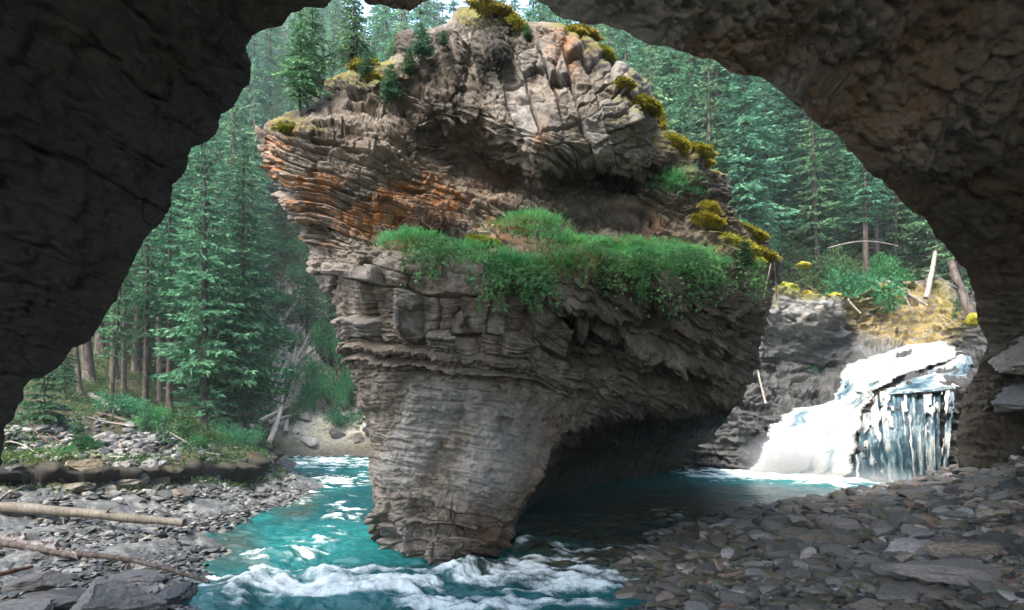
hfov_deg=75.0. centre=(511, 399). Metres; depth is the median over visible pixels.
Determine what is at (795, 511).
stone
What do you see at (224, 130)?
spruce
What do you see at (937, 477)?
stone
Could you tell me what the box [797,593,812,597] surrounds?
stone
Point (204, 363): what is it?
spruce
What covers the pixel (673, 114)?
spruce
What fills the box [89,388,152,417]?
bush
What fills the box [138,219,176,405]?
spruce
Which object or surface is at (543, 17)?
spruce
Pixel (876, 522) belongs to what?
stone
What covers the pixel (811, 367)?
bush
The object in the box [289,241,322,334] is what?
spruce
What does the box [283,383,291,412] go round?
fallen log
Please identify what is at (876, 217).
spruce
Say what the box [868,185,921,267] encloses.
spruce
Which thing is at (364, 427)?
boulder
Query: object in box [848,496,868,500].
stone
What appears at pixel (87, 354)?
spruce
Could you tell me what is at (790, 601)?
stone
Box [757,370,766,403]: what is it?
leaning pole
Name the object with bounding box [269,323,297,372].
fallen log
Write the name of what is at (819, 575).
stone
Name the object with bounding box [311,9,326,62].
spruce
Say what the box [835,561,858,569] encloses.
stone
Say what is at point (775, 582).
stone
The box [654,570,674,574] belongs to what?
stone
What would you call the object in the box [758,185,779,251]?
spruce
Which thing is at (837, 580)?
stone
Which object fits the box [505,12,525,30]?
moss cushion
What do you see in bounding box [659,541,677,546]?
stone
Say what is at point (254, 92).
spruce
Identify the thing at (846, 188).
spruce
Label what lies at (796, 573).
stone
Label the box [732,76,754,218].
spruce
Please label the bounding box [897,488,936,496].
stone
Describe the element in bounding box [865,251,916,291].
bush
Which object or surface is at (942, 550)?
slab
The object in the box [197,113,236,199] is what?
spruce
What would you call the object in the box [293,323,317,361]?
fallen log
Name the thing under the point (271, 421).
fallen log
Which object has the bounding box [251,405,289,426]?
fallen log
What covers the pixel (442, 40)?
fir
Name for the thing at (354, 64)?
moss cushion
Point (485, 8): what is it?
moss cushion
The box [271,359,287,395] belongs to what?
fallen log
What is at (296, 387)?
fallen log
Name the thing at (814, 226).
spruce
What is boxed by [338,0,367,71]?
spruce
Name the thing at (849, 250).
slope undergrowth
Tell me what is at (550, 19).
spruce
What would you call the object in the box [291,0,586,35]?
sky
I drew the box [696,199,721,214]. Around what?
moss cushion
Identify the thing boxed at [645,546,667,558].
stone
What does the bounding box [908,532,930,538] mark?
stone
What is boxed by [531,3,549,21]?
spruce
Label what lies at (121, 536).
shelf gravel
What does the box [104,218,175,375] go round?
spruce
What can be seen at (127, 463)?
boulder
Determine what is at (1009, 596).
stone
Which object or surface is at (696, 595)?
stone
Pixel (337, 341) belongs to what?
bush
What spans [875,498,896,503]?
stone
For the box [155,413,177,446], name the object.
fir
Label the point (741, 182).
spruce
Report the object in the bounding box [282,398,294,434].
fallen log
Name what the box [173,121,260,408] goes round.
spruce
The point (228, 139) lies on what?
spruce
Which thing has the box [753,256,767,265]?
moss cushion
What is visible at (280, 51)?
spruce
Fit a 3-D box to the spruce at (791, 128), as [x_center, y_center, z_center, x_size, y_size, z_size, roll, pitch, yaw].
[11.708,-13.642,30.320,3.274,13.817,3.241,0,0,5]
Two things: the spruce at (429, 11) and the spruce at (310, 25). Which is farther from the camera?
the spruce at (310, 25)
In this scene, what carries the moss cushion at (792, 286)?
on the cliff
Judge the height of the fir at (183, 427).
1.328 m
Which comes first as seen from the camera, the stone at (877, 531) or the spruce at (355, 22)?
the stone at (877, 531)
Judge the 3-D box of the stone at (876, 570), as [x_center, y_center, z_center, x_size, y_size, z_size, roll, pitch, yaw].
[3.999,1.802,6.978,0.359,0.140,0.445,-9,10,-40]
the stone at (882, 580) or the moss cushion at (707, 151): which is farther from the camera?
the moss cushion at (707, 151)
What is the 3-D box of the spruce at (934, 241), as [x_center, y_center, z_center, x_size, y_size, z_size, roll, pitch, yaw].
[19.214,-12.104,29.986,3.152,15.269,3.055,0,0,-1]
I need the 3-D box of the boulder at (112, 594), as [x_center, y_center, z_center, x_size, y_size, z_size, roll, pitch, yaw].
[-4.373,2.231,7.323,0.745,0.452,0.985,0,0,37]
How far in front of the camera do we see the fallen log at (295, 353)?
34.44 m
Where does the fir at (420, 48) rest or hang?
on the rock pillar
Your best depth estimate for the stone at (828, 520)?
9.96 m
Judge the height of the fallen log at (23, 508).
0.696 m
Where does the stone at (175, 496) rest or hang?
on the shelf gravel at (121, 536)
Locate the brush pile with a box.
[381,203,481,235]
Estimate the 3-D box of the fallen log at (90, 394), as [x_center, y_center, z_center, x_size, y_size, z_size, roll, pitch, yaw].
[-11.901,0.203,20.078,2.381,0.896,0.504,0,0,29]
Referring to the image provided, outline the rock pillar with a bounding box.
[254,6,782,565]
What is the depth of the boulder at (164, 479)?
14.06 m
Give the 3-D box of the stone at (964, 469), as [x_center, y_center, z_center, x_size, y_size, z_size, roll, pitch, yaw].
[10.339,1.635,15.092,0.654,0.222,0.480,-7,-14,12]
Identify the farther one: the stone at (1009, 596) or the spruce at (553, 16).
the spruce at (553, 16)
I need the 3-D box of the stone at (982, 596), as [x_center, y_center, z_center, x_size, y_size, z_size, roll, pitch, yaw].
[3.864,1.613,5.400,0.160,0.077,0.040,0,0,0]
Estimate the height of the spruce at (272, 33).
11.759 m
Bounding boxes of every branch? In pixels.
[6,440,33,451]
[29,421,59,440]
[30,425,50,443]
[86,416,127,426]
[97,412,127,421]
[475,229,490,234]
[846,298,860,312]
[901,292,913,313]
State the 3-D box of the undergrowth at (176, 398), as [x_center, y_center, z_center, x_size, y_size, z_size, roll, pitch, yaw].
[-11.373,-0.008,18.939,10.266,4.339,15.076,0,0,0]
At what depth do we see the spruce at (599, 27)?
38.66 m
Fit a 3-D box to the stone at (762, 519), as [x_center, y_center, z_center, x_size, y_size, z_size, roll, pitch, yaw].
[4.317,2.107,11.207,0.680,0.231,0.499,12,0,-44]
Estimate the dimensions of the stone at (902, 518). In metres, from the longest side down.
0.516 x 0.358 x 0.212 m
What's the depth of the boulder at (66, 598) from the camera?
7.44 m
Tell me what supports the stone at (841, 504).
on the gravel at (1011, 470)
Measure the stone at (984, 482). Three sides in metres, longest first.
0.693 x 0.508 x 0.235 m
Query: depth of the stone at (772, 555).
8.65 m
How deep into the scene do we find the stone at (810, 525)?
10.13 m
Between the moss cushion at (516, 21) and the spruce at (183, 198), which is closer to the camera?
the moss cushion at (516, 21)
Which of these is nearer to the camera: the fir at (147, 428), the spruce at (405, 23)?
the fir at (147, 428)
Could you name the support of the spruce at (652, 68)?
on the ground at (44, 473)
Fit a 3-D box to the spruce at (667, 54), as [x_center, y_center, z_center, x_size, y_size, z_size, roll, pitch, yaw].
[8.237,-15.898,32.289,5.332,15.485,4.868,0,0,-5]
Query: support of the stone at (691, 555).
on the gravel at (1011, 470)
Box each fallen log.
[0,485,186,533]
[85,431,105,437]
[87,392,136,416]
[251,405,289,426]
[265,394,283,447]
[267,409,310,424]
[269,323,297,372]
[269,351,286,383]
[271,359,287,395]
[274,376,292,402]
[275,336,295,366]
[277,348,315,373]
[278,322,284,356]
[279,294,303,320]
[279,304,297,324]
[279,357,299,386]
[279,403,309,424]
[282,380,299,427]
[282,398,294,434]
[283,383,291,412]
[288,354,297,406]
[291,312,321,337]
[291,343,296,362]
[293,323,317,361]
[300,319,306,367]
[883,278,927,306]
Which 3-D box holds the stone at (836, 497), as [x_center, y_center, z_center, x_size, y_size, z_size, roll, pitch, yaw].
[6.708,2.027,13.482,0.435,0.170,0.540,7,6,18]
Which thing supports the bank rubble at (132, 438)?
on the ground at (44, 473)
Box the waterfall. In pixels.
[748,340,973,481]
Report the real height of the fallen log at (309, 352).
2.220 m
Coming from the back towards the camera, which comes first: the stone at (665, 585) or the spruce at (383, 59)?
the spruce at (383, 59)
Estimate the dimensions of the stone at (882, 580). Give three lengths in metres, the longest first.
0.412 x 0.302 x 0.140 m
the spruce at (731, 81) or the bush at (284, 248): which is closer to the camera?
the spruce at (731, 81)
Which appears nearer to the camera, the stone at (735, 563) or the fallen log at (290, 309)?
the stone at (735, 563)
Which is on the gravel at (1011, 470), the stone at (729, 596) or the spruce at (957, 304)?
the stone at (729, 596)
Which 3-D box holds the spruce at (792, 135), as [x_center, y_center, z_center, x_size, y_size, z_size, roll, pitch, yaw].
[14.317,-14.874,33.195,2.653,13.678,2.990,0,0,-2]
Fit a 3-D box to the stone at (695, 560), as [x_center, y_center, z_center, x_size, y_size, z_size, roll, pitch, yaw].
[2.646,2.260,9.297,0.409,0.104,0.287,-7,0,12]
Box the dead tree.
[947,259,975,319]
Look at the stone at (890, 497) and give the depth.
11.94 m
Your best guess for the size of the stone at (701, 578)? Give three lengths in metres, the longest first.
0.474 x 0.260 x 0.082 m
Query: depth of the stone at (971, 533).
8.39 m
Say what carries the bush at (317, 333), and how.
on the ground at (44, 473)
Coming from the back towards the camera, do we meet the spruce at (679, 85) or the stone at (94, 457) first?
the spruce at (679, 85)
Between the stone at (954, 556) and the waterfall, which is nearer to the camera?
the stone at (954, 556)
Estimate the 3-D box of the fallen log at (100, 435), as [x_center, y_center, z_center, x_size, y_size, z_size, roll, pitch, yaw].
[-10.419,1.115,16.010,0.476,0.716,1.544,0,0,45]
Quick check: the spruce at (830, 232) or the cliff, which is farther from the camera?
the spruce at (830, 232)
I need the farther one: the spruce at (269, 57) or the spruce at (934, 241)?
the spruce at (269, 57)
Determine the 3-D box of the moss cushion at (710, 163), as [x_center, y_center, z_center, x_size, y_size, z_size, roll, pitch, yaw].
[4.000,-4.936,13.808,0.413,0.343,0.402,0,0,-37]
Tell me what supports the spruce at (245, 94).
on the ground at (44, 473)
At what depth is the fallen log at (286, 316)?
37.07 m
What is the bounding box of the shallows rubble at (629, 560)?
[584,497,802,609]
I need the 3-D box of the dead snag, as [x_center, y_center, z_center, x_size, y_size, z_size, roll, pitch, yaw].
[15.977,-4.799,25.672,0.514,2.034,1.322,0,0,41]
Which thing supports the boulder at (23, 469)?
on the ground at (44, 473)
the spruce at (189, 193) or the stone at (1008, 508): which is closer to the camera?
the stone at (1008, 508)
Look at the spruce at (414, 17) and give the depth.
37.77 m
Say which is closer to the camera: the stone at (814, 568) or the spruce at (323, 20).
the stone at (814, 568)
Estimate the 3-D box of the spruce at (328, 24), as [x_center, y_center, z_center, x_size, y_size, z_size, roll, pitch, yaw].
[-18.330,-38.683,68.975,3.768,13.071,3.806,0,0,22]
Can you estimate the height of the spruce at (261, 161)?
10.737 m
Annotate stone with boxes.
[90,454,100,458]
[98,455,108,461]
[100,484,117,490]
[111,497,123,502]
[130,448,137,453]
[158,460,168,467]
[171,494,179,499]
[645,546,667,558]
[647,597,680,607]
[649,581,654,589]
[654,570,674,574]
[655,560,682,569]
[658,583,677,590]
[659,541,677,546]
[660,576,678,584]
[664,546,687,555]
[678,539,700,544]
[685,550,711,559]
[685,576,718,582]
[685,579,698,584]
[686,558,708,563]
[688,533,699,539]
[690,590,712,601]
[694,545,718,549]
[695,562,725,572]
[697,550,720,558]
[698,517,718,522]
[701,529,714,532]
[707,533,728,547]
[718,557,729,562]
[718,590,750,604]
[721,577,735,581]
[721,581,743,586]
[722,512,748,517]
[724,528,745,534]
[724,568,735,574]
[729,546,750,561]
[730,519,753,528]
[730,542,757,550]
[730,561,745,564]
[732,586,754,589]
[735,573,757,579]
[743,561,765,567]
[748,530,776,540]
[752,516,776,524]
[753,582,777,594]
[755,537,779,551]
[761,521,786,531]
[762,511,787,516]
[762,571,780,577]
[763,507,774,511]
[763,549,798,560]
[765,577,785,586]
[767,598,797,605]
[773,538,803,550]
[775,532,818,541]
[785,568,803,579]
[787,514,808,522]
[791,507,807,515]
[797,587,829,595]
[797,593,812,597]
[801,503,821,511]
[803,595,825,604]
[804,558,825,564]
[805,521,815,528]
[806,494,826,500]
[808,564,838,572]
[811,502,831,506]
[812,529,822,533]
[812,571,833,581]
[814,515,827,520]
[819,544,854,556]
[820,507,843,512]
[820,516,860,525]
[823,525,860,544]
[825,576,854,584]
[828,590,859,597]
[832,494,848,499]
[834,501,860,507]
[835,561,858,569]
[836,583,859,589]
[838,524,860,528]
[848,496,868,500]
[854,516,872,522]
[856,555,886,564]
[857,593,889,606]
[858,543,887,551]
[859,588,875,594]
[860,563,871,572]
[862,527,893,536]
[864,572,876,577]
[865,550,879,555]
[870,518,893,528]
[870,561,902,578]
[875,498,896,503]
[875,577,900,587]
[880,496,908,500]
[883,507,905,511]
[889,510,912,516]
[893,514,913,525]
[893,551,914,562]
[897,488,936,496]
[900,524,926,535]
[902,594,918,602]
[904,491,928,500]
[908,522,941,529]
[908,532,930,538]
[910,580,932,593]
[912,476,923,479]
[913,500,925,506]
[914,579,932,583]
[916,554,929,560]
[923,584,959,601]
[924,501,935,506]
[931,505,961,513]
[932,475,943,480]
[933,535,961,541]
[936,493,957,496]
[936,529,955,536]
[940,539,954,541]
[943,496,956,498]
[943,510,974,517]
[948,554,974,557]
[950,483,964,487]
[951,467,977,473]
[961,530,975,536]
[963,492,984,497]
[965,498,984,502]
[967,477,1007,488]
[967,578,995,592]
[975,501,1015,513]
[984,530,1002,533]
[995,590,1023,604]
[1001,500,1023,505]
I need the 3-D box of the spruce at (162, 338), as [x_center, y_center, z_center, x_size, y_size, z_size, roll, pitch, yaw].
[-14.082,-7.641,27.235,4.101,13.666,4.143,0,0,12]
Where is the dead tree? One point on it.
(962, 294)
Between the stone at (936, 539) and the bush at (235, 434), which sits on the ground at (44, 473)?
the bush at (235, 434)
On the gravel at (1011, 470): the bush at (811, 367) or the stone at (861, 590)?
the stone at (861, 590)
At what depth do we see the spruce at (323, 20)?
71.66 m
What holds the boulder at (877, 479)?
in the water
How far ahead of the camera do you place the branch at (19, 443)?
13.75 m
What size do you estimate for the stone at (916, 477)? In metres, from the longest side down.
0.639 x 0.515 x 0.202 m
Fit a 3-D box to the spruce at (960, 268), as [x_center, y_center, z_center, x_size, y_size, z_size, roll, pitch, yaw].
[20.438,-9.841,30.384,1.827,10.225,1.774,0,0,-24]
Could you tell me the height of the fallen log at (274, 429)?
2.119 m
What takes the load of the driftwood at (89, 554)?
on the shelf gravel at (121, 536)
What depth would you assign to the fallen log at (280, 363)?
32.88 m
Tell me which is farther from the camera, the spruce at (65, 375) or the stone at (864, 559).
the spruce at (65, 375)
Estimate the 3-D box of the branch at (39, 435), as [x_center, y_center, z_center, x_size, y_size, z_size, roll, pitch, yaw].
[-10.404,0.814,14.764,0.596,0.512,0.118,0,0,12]
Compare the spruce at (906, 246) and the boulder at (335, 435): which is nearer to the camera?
the boulder at (335, 435)
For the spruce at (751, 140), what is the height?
11.574 m
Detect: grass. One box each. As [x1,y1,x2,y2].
[358,205,782,289]
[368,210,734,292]
[635,160,709,201]
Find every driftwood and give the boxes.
[0,539,80,559]
[0,561,33,576]
[76,551,209,583]
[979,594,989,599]
[1000,574,1022,585]
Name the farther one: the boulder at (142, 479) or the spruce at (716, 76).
the spruce at (716, 76)
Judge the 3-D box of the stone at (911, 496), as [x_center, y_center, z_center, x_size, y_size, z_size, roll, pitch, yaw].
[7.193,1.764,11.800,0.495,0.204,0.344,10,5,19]
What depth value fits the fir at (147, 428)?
16.96 m
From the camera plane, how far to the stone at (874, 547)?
8.20 m
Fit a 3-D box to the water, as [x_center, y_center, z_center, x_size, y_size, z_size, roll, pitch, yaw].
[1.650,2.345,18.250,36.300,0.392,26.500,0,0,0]
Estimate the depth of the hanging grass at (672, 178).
12.09 m
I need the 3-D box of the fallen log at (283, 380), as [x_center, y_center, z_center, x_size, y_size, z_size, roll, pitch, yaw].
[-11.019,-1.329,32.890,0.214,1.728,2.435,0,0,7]
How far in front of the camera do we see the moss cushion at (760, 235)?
13.19 m
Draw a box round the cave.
[0,0,1023,469]
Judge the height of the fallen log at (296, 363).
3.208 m
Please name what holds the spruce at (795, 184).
on the ground at (44, 473)
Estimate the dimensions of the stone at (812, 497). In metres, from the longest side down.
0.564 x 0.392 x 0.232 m
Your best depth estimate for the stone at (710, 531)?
11.14 m
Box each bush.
[35,444,76,456]
[79,433,104,449]
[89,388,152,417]
[124,405,174,428]
[174,414,209,433]
[187,435,207,447]
[188,422,232,445]
[211,418,266,446]
[251,434,284,452]
[266,233,307,258]
[267,287,297,305]
[269,324,303,347]
[275,190,287,219]
[282,401,303,420]
[284,262,314,283]
[284,353,333,386]
[289,378,324,411]
[307,319,336,359]
[313,370,337,399]
[323,406,364,427]
[329,368,354,407]
[331,331,345,373]
[801,363,818,374]
[812,243,859,288]
[820,263,908,313]
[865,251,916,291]
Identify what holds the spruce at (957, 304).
on the cliff
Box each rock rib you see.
[0,532,196,574]
[126,563,196,574]
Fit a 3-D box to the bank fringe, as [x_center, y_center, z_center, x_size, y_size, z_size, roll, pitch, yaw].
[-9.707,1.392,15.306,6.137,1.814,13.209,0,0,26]
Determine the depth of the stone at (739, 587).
7.37 m
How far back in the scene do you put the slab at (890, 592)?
6.13 m
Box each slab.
[875,581,922,602]
[878,558,1008,586]
[922,541,1003,558]
[988,335,1023,374]
[990,381,1023,411]
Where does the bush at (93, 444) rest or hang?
on the ground at (44, 473)
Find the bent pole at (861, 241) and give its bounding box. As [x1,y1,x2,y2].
[828,241,897,248]
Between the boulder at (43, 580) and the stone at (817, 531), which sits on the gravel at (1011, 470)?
the stone at (817, 531)
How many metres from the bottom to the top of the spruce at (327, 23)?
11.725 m
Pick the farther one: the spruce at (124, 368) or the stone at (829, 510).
the spruce at (124, 368)
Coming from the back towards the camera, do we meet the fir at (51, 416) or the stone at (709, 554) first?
the fir at (51, 416)
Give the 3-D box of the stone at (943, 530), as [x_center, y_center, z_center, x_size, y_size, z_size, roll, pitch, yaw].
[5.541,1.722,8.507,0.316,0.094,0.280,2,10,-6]
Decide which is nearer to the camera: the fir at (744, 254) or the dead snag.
the fir at (744, 254)
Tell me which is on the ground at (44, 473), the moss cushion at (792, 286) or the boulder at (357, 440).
the boulder at (357, 440)
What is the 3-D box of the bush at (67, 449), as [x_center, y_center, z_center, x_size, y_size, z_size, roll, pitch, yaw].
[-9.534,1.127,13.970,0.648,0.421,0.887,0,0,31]
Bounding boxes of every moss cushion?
[269,120,300,134]
[344,57,380,71]
[361,70,384,80]
[463,0,520,18]
[464,232,493,237]
[467,235,502,248]
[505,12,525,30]
[563,23,588,38]
[574,22,603,42]
[598,43,617,64]
[613,74,637,92]
[631,93,664,118]
[657,116,666,130]
[663,130,691,155]
[689,209,726,229]
[690,141,718,159]
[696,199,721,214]
[704,159,716,168]
[716,231,764,256]
[740,221,770,243]
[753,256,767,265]
[757,246,782,263]
[780,281,800,291]
[795,261,811,269]
[800,290,814,293]
[829,292,841,296]
[963,312,978,326]
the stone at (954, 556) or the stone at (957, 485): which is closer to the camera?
the stone at (954, 556)
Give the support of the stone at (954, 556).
on the gravel at (1011, 470)
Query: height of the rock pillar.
14.096 m
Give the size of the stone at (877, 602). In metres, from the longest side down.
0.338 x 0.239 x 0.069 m
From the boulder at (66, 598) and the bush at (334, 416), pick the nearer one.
the boulder at (66, 598)
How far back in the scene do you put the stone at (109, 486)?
13.09 m
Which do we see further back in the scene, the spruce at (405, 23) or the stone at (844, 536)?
the spruce at (405, 23)
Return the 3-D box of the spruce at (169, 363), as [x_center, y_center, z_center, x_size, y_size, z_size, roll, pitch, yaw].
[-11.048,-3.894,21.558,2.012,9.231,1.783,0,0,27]
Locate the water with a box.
[174,455,893,609]
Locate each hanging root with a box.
[764,263,771,295]
[774,261,776,298]
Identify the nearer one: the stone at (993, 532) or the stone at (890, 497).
the stone at (993, 532)
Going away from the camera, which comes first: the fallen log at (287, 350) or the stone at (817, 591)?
the stone at (817, 591)
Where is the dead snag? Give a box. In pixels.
[922,250,936,299]
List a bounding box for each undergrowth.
[1,348,277,483]
[91,183,365,434]
[750,132,972,297]
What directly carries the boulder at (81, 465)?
on the ground at (44, 473)
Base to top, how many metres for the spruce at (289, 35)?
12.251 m
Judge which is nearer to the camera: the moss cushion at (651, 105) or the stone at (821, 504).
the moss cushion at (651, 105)
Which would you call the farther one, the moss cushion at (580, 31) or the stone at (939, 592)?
the moss cushion at (580, 31)
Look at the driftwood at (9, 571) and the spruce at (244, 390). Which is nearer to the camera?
the driftwood at (9, 571)
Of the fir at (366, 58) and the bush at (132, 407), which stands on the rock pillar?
the fir at (366, 58)
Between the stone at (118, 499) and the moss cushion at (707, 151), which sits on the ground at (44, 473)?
the stone at (118, 499)
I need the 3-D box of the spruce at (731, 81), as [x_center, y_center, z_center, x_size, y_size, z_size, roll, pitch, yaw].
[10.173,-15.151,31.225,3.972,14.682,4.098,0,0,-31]
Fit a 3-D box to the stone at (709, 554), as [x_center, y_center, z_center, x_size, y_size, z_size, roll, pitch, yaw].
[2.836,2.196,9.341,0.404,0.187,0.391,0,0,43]
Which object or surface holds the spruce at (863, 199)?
on the ground at (44, 473)
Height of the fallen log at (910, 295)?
1.214 m
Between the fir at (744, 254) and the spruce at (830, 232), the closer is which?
the fir at (744, 254)
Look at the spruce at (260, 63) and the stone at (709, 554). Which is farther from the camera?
the spruce at (260, 63)
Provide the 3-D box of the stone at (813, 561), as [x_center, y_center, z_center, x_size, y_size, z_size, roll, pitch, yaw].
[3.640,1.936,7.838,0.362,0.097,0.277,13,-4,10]
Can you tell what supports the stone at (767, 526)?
on the ground at (44, 473)
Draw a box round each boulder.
[0,570,72,591]
[0,598,54,609]
[4,466,28,472]
[22,589,86,608]
[61,482,95,492]
[65,459,105,470]
[70,578,168,609]
[109,569,157,589]
[112,472,148,489]
[118,459,139,466]
[149,476,170,483]
[155,582,200,603]
[170,488,192,496]
[296,412,311,420]
[299,436,317,446]
[329,429,345,436]
[331,432,341,438]
[353,438,363,443]
[354,432,363,438]
[362,423,367,433]
[652,579,671,586]
[869,476,886,482]
[884,537,934,554]
[968,533,1021,550]
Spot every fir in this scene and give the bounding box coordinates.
[17,370,75,426]
[66,412,91,450]
[134,399,156,432]
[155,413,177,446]
[172,400,194,440]
[354,51,375,80]
[379,63,404,104]
[399,49,418,77]
[407,22,435,62]
[437,30,448,47]
[521,23,532,40]
[732,235,754,271]
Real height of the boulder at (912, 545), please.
0.260 m
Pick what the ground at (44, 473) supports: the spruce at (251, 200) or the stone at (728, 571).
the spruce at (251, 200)
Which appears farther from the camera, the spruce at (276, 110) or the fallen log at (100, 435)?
the spruce at (276, 110)
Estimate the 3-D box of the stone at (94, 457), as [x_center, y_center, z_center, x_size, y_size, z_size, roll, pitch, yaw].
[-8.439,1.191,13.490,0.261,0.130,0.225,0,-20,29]
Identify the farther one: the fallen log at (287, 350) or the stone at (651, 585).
the fallen log at (287, 350)
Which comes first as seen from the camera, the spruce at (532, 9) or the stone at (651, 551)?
the stone at (651, 551)
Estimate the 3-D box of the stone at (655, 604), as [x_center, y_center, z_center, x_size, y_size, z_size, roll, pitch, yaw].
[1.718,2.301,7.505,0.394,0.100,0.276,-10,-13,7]
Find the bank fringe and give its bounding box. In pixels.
[0,444,292,495]
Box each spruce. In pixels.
[47,348,85,399]
[71,346,86,394]
[81,322,112,383]
[94,321,109,354]
[96,261,143,412]
[101,273,131,379]
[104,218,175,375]
[104,261,153,351]
[111,221,173,403]
[114,255,139,394]
[126,156,213,370]
[138,177,196,414]
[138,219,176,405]
[148,135,256,435]
[160,145,214,399]
[170,154,266,430]
[171,154,200,339]
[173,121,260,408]
[173,134,251,415]
[173,150,209,339]
[180,148,210,252]
[186,125,293,445]
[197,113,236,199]
[207,88,269,317]
[207,96,264,308]
[214,114,231,161]
[218,90,278,225]
[225,30,274,184]
[228,41,277,243]
[229,151,279,387]
[236,135,279,363]
[237,57,279,282]
[249,95,273,208]
[251,27,290,192]
[253,162,277,286]
[256,29,280,91]
[257,24,289,92]
[259,279,270,355]
[261,27,281,106]
[264,9,330,116]
[266,78,283,215]
[269,56,303,183]
[277,13,311,113]
[279,17,289,42]
[282,8,322,53]
[284,7,326,64]
[285,7,339,98]
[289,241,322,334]
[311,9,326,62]
[313,293,336,363]
[320,0,345,76]
[320,4,329,37]
[320,5,343,80]
[322,0,343,69]
[323,0,340,70]
[323,0,378,70]
[325,34,345,79]
[334,0,351,56]
[335,38,346,74]
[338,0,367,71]
[360,2,402,57]
[361,5,403,62]
[363,5,387,61]
[369,36,381,58]
[378,45,385,62]
[383,6,414,38]
[383,30,397,61]
[384,44,393,57]
[390,9,416,45]
[408,8,427,30]
[409,0,441,27]
[410,1,439,27]
[411,4,428,30]
[425,0,438,27]
[429,2,440,26]
[433,0,450,26]
[445,0,459,23]
[510,0,525,20]
[519,0,548,20]
[523,6,534,21]
[531,0,549,21]
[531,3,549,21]
[539,4,575,25]
[541,10,560,22]
[547,9,566,25]
[597,23,606,41]
[599,24,622,55]
[600,26,623,61]
[605,28,645,74]
[605,29,629,64]
[620,35,659,90]
[636,44,667,118]
[637,43,730,134]
[642,45,678,129]
[656,46,700,94]
[663,52,725,141]
[669,101,680,130]
[671,51,698,131]
[681,70,707,143]
[687,57,752,184]
[689,58,739,210]
[689,59,750,205]
[696,64,768,205]
[711,69,804,249]
[728,106,758,221]
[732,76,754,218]
[748,76,789,231]
[749,76,808,239]
[752,85,800,225]
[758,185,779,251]
[776,103,841,246]
[779,100,819,238]
[781,101,817,206]
[786,110,840,267]
[795,128,870,252]
[809,130,854,263]
[829,137,860,242]
[840,152,894,281]
[846,158,908,250]
[855,161,897,258]
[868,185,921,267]
[891,204,913,259]
[898,211,951,274]
[903,205,949,267]
[925,228,970,289]
[946,254,962,279]
[947,292,960,334]
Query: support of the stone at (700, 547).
on the ground at (44, 473)
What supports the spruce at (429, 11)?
on the ground at (44, 473)
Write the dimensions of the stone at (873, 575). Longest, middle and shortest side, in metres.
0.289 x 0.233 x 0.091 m
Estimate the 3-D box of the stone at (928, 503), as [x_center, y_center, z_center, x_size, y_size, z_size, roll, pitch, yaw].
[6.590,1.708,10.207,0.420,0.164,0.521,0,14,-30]
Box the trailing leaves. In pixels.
[398,233,772,322]
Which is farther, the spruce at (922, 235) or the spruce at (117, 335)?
the spruce at (922, 235)
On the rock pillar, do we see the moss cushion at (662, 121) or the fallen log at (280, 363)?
the moss cushion at (662, 121)
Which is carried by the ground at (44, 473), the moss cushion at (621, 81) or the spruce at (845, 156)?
the spruce at (845, 156)
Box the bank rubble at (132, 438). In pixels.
[0,409,297,504]
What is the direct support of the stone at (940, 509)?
on the gravel at (1011, 470)
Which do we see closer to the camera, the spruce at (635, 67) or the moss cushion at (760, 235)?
the moss cushion at (760, 235)
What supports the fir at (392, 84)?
on the rock pillar
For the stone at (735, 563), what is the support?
on the gravel at (1011, 470)
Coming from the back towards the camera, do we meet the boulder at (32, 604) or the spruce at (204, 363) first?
the spruce at (204, 363)
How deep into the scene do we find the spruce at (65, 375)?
19.98 m
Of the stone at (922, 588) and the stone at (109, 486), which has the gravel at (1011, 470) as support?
the stone at (922, 588)
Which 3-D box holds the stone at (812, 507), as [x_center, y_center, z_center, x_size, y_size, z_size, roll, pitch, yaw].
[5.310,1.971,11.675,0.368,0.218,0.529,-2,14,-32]
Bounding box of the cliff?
[680,276,986,479]
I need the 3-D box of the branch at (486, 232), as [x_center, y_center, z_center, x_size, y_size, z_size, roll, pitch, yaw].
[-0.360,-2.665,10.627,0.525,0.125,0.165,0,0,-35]
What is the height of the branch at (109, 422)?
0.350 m
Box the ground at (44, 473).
[0,19,1023,609]
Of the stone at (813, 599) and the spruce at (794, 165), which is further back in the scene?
the spruce at (794, 165)
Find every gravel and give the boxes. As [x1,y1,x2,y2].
[0,413,324,609]
[634,446,1023,609]
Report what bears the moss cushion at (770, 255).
on the rock pillar
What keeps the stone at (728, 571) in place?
on the gravel at (1011, 470)
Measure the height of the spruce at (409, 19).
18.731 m
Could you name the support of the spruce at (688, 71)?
on the ground at (44, 473)
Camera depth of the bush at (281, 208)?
46.10 m
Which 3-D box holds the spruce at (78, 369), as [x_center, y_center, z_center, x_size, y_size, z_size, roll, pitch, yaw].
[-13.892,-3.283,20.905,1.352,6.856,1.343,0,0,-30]
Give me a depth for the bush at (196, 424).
18.14 m
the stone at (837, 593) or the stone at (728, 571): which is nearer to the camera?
the stone at (837, 593)
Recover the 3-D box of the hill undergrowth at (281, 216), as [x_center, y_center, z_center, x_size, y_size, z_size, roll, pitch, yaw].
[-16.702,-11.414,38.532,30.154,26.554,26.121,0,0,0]
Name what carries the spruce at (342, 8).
on the ground at (44, 473)
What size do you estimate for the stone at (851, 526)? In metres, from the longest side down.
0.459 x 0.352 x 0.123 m
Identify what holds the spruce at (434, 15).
on the ground at (44, 473)
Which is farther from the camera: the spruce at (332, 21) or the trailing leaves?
the spruce at (332, 21)
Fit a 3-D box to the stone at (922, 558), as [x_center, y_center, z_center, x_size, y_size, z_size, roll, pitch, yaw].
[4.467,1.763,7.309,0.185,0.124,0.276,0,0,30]
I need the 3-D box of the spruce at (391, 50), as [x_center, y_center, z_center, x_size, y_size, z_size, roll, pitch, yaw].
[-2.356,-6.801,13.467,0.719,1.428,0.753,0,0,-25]

